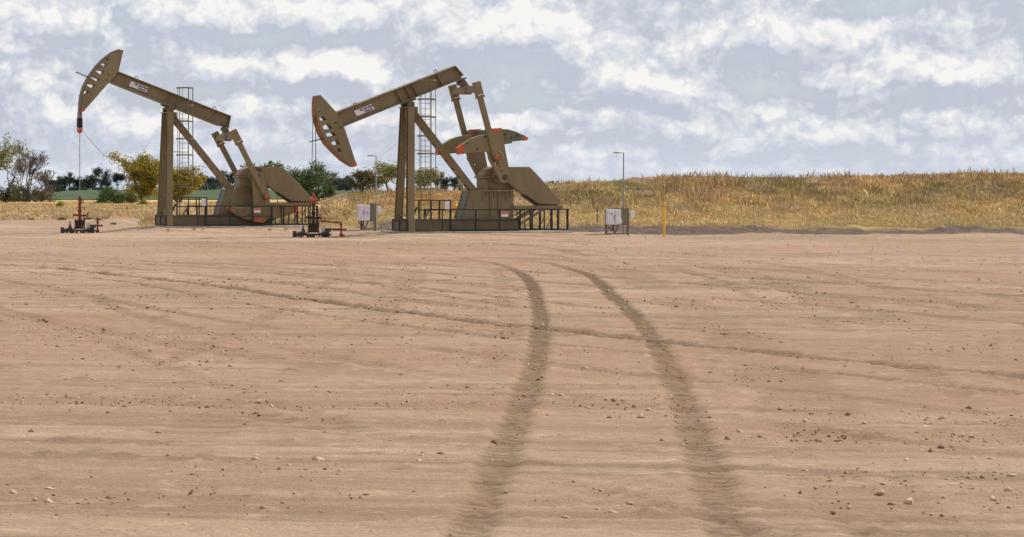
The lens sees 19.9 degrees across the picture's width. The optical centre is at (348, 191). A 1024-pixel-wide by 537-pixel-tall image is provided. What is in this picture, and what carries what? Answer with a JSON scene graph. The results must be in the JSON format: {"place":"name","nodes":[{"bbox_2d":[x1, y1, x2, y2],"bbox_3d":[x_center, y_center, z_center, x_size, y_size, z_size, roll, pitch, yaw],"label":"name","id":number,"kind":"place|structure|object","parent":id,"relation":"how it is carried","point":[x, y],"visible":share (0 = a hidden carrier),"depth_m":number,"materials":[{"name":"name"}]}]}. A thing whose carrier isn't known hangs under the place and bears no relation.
{"place":"outdoors","nodes":[
{"label":"outdoors","id":0,"kind":"place"},
{"bbox_2d":[2,200,283,202],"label":"stubble field","id":1,"kind":"structure","parent":0,"point":[151,201],"depth_m":494.16,"materials":[{"name":"plant"}]},
{"bbox_2d":[0,176,20,201],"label":"shrub","id":2,"kind":"object","parent":1,"relation":"on","point":[10,188],"visible":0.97,"depth_m":467.13,"materials":[{"name":"green plant"}]},
{"bbox_2d":[0,132,34,198],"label":"cottonwood tree","id":3,"kind":"object","parent":1,"relation":"on","point":[6,153],"visible":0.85,"depth_m":479.51,"materials":[{"name":"green plant"}]},
{"bbox_2d":[9,158,30,187],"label":"bare tree","id":4,"kind":"object","parent":1,"relation":"on","point":[18,167],"visible":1,"depth_m":470.05,"materials":[{"name":"grey plant"}]},
{"bbox_2d":[8,182,38,201],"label":"shrub","id":5,"kind":"object","parent":1,"relation":"on","point":[25,194],"visible":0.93,"depth_m":465.48,"materials":[{"name":"green plant"}]},
{"bbox_2d":[23,150,49,201],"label":"bare tree","id":6,"kind":"object","parent":1,"relation":"on","point":[33,161],"visible":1,"depth_m":472.94,"materials":[{"name":"grey plant"}]},
{"bbox_2d":[31,169,56,201],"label":"bare tree","id":7,"kind":"object","parent":1,"relation":"on","point":[45,176],"visible":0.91,"depth_m":478.13,"materials":[{"name":"grey plant"}]},
{"bbox_2d":[29,182,60,201],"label":"shrub","id":8,"kind":"object","parent":1,"relation":"on","point":[41,195],"visible":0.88,"depth_m":469.69,"materials":[{"name":"green plant"}]},
{"bbox_2d":[119,187,139,202],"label":"shrub","id":9,"kind":"object","parent":1,"relation":"on","point":[131,198],"visible":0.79,"depth_m":439.54,"materials":[{"name":"green plant"}]},
{"bbox_2d":[103,145,159,200],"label":"autumn tree","id":10,"kind":"object","parent":1,"relation":"on","point":[144,186],"visible":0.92,"depth_m":448.68,"materials":[{"name":"yellow plant"}]},
{"bbox_2d":[158,162,210,202],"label":"autumn tree","id":11,"kind":"object","parent":1,"relation":"on","point":[197,178],"visible":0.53,"depth_m":444.20,"materials":[{"name":"yellow plant"}]},
{"bbox_2d":[21,190,371,198],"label":"crop field","id":12,"kind":"structure","parent":0,"point":[92,194],"depth_m":667.40,"materials":[{"name":"green plant"}]},
{"bbox_2d":[39,176,56,186],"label":"distant tree","id":13,"kind":"object","parent":12,"relation":"on","point":[51,181],"visible":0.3,"depth_m":900.21,"materials":[{"name":"green plant"}]},
{"bbox_2d":[45,184,67,192],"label":"shrub","id":14,"kind":"object","parent":12,"relation":"on","point":[59,188],"visible":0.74,"depth_m":879.90,"materials":[{"name":"green plant"}]},
{"bbox_2d":[56,175,71,188],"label":"distant tree","id":15,"kind":"object","parent":12,"relation":"on","point":[64,180],"visible":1,"depth_m":885.11,"materials":[{"name":"green plant"}]},
{"bbox_2d":[64,171,74,190],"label":"distant tree","id":16,"kind":"object","parent":12,"relation":"on","point":[70,178],"visible":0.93,"depth_m":889.46,"materials":[{"name":"green plant"}]},
{"bbox_2d":[66,186,88,190],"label":"shrub","id":17,"kind":"object","parent":12,"relation":"on","point":[77,188],"visible":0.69,"depth_m":878.15,"materials":[{"name":"green plant"}]},
{"bbox_2d":[72,176,84,187],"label":"distant tree","id":18,"kind":"object","parent":12,"relation":"on","point":[76,183],"visible":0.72,"depth_m":888.44,"materials":[{"name":"green plant"}]},
{"bbox_2d":[81,174,99,189],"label":"distant tree","id":19,"kind":"object","parent":12,"relation":"on","point":[92,181],"visible":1,"depth_m":885.39,"materials":[{"name":"green plant"}]},
{"bbox_2d":[89,186,109,189],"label":"shrub","id":20,"kind":"object","parent":12,"relation":"on","point":[95,188],"visible":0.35,"depth_m":878.56,"materials":[{"name":"green plant"}]},
{"bbox_2d":[92,163,113,186],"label":"distant tree","id":21,"kind":"object","parent":12,"relation":"on","point":[97,171],"visible":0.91,"depth_m":915.25,"materials":[{"name":"green plant"}]},
{"bbox_2d":[98,176,112,186],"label":"distant tree","id":22,"kind":"object","parent":12,"relation":"on","point":[107,182],"visible":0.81,"depth_m":920.20,"materials":[{"name":"green plant"}]},
{"bbox_2d":[106,175,113,186],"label":"bare tree","id":23,"kind":"object","parent":12,"relation":"on","point":[109,179],"visible":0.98,"depth_m":889.61,"materials":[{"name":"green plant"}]},
{"bbox_2d":[111,171,124,188],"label":"distant tree","id":24,"kind":"object","parent":12,"relation":"on","point":[117,177],"visible":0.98,"depth_m":891.84,"materials":[{"name":"green plant"}]},
{"bbox_2d":[203,176,220,189],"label":"distant tree","id":25,"kind":"object","parent":12,"relation":"on","point":[210,180],"visible":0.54,"depth_m":897.14,"materials":[{"name":"green plant"}]},
{"bbox_2d":[196,180,234,189],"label":"shrub","id":26,"kind":"object","parent":12,"relation":"on","point":[208,186],"visible":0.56,"depth_m":877.96,"materials":[{"name":"green plant"}]},
{"bbox_2d":[216,170,233,183],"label":"distant tree","id":27,"kind":"object","parent":12,"relation":"on","point":[225,174],"visible":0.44,"depth_m":893.25,"materials":[{"name":"green plant"}]},
{"bbox_2d":[328,178,338,185],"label":"distant tree","id":28,"kind":"object","parent":12,"relation":"on","point":[335,182],"visible":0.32,"depth_m":900.39,"materials":[{"name":"green plant"}]},
{"bbox_2d":[334,182,353,190],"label":"shrub","id":29,"kind":"object","parent":12,"relation":"on","point":[343,186],"visible":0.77,"depth_m":878.11,"materials":[{"name":"green plant"}]},
{"bbox_2d":[339,175,351,190],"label":"distant tree","id":30,"kind":"object","parent":12,"relation":"on","point":[347,176],"visible":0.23,"depth_m":890.90,"materials":[{"name":"green plant"}]},
{"bbox_2d":[432,171,446,186],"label":"distant tree","id":31,"kind":"object","parent":12,"relation":"on","point":[440,177],"visible":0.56,"depth_m":859.13,"materials":[{"name":"green plant"}]},
{"bbox_2d":[0,182,1023,536],"bbox_3d":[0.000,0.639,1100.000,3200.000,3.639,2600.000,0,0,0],"label":"ground","id":32,"kind":"structure","parent":0,"point":[116,452],"depth_m":35.05,"materials":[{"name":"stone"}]},
{"bbox_2d":[55,200,63,206],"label":"shrub","id":33,"kind":"object","parent":32,"relation":"on","point":[59,203],"visible":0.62,"depth_m":329.92,"materials":[{"name":"green plant"}]},
{"bbox_2d":[60,196,102,232],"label":"wellhead","id":34,"kind":"object","parent":32,"relation":"on","point":[79,223],"visible":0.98,"depth_m":158.92,"materials":[{"name":"orange paint"}]},
{"bbox_2d":[92,186,127,203],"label":"shrub","id":35,"kind":"object","parent":32,"relation":"on","point":[107,195],"visible":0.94,"depth_m":419.48,"materials":[{"name":"green plant"}]},
{"bbox_2d":[138,198,148,204],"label":"shrub","id":36,"kind":"object","parent":32,"relation":"on","point":[143,201],"visible":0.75,"depth_m":379.88,"materials":[{"name":"green plant"}]},
{"bbox_2d":[0,192,350,226],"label":"meadow grass","id":37,"kind":"structure","parent":32,"relation":"on","point":[146,213],"depth_m":238.90,"materials":[{"name":"beige plant"}]},
{"bbox_2d":[146,225,320,227],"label":"concrete slab","id":38,"kind":"structure","parent":32,"relation":"on","point":[229,226],"depth_m":160.14,"materials":[{"name":"grey concrete"}]},
{"bbox_2d":[76,49,317,225],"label":"pump jack","id":39,"kind":"object","parent":38,"relation":"on","point":[246,202],"visible":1,"depth_m":161.12,"materials":[{"name":"brown paint"}]},
{"bbox_2d":[84,133,158,178],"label":"cable","id":40,"kind":"object","parent":39,"relation":"hanging from","point":[118,164],"visible":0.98,"depth_m":161.88,"materials":[{"name":"metal"}]},
{"bbox_2d":[240,162,262,167],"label":"cottonwood tree","id":41,"kind":"object","parent":32,"relation":"on","point":[254,164],"visible":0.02,"depth_m":419.78,"materials":[{"name":"green plant"}]},
{"bbox_2d":[261,161,273,190],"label":"cottonwood tree","id":42,"kind":"object","parent":32,"relation":"on","point":[270,163],"visible":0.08,"depth_m":419.64,"materials":[{"name":"green plant"}]},
{"bbox_2d":[273,160,284,201],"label":"cottonwood tree","id":43,"kind":"object","parent":32,"relation":"on","point":[278,165],"visible":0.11,"depth_m":419.87,"materials":[{"name":"green plant"}]},
{"bbox_2d":[281,161,337,201],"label":"willow tree","id":44,"kind":"object","parent":32,"relation":"on","point":[305,182],"visible":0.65,"depth_m":399.23,"materials":[{"name":"green plant"}]},
{"bbox_2d":[293,199,345,236],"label":"wellhead","id":45,"kind":"object","parent":32,"relation":"on","point":[313,225],"visible":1,"depth_m":145.12,"materials":[{"name":"orange paint"}]},
{"bbox_2d":[307,158,338,190],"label":"willow tree","id":46,"kind":"object","parent":32,"relation":"on","point":[325,173],"visible":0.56,"depth_m":403.52,"materials":[{"name":"green plant"}]},
{"bbox_2d":[320,179,335,200],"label":"shrub","id":47,"kind":"object","parent":32,"relation":"on","point":[330,192],"visible":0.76,"depth_m":395.83,"materials":[{"name":"green plant"}]},
{"bbox_2d":[343,167,375,191],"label":"autumn tree","id":48,"kind":"object","parent":32,"relation":"on","point":[358,175],"visible":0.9,"depth_m":419.42,"materials":[{"name":"green plant"}]},
{"bbox_2d":[357,203,380,230],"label":"control cabinet","id":49,"kind":"object","parent":32,"relation":"on","point":[367,212],"visible":0.99,"depth_m":161.28,"materials":[{"name":"metal"}]},
{"bbox_2d":[367,155,376,229],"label":"light mast","id":50,"kind":"object","parent":32,"relation":"on","point":[375,189],"visible":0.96,"depth_m":166.98,"materials":[{"name":"metal"}]},
{"bbox_2d":[363,168,384,191],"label":"autumn tree","id":51,"kind":"object","parent":32,"relation":"on","point":[379,182],"visible":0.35,"depth_m":424.72,"materials":[{"name":"green plant"}]},
{"bbox_2d":[364,158,405,190],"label":"autumn tree","id":52,"kind":"object","parent":32,"relation":"on","point":[390,173],"visible":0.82,"depth_m":399.67,"materials":[{"name":"green plant"}]},
{"bbox_2d":[405,164,449,187],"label":"autumn tree","id":53,"kind":"object","parent":32,"relation":"on","point":[423,176],"visible":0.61,"depth_m":399.53,"materials":[{"name":"green plant"}]},
{"bbox_2d":[439,177,453,190],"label":"distant tree","id":54,"kind":"object","parent":32,"relation":"on","point":[446,183],"visible":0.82,"depth_m":903.65,"materials":[{"name":"green plant"}]},
{"bbox_2d":[453,202,457,214],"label":"valve post","id":55,"kind":"object","parent":32,"relation":"on","point":[455,205],"visible":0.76,"depth_m":168.39,"materials":[{"name":"yellow metal"}]},
{"bbox_2d":[448,174,463,190],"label":"distant tree","id":56,"kind":"object","parent":32,"relation":"on","point":[456,181],"visible":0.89,"depth_m":912.95,"materials":[{"name":"green plant"}]},
{"bbox_2d":[457,182,465,190],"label":"shrub","id":57,"kind":"object","parent":32,"relation":"on","point":[460,185],"visible":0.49,"depth_m":195.75,"materials":[{"name":"green plant"}]},
{"bbox_2d":[380,230,572,233],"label":"concrete slab","id":58,"kind":"structure","parent":32,"relation":"on","point":[521,231],"depth_m":146.96,"materials":[{"name":"grey concrete"}]},
{"bbox_2d":[309,66,568,230],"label":"pump jack","id":59,"kind":"object","parent":58,"relation":"on","point":[485,203],"visible":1,"depth_m":147.47,"materials":[{"name":"brown paint"}]},
{"bbox_2d":[614,152,623,234],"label":"light mast","id":60,"kind":"object","parent":32,"relation":"on","point":[623,183],"visible":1,"depth_m":148.96,"materials":[{"name":"metal"}]},
{"bbox_2d":[605,208,633,234],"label":"control cabinet","id":61,"kind":"object","parent":32,"relation":"on","point":[616,216],"visible":1,"depth_m":148.06,"materials":[{"name":"metal"}]},
{"bbox_2d":[276,166,1023,230],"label":"bank grass","id":62,"kind":"structure","parent":32,"relation":"on","point":[858,211],"depth_m":175.66,"materials":[{"name":"beige plant"}]},
{"bbox_2d":[663,203,664,236],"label":"marker post","id":63,"kind":"object","parent":32,"relation":"on","point":[663,219],"visible":0.93,"depth_m":147.45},
{"bbox_2d":[0,0,1023,192],"label":"sky","id":64,"kind":"structure","parent":0,"point":[795,87],"materials":[{"name":"blue"}]}
]}

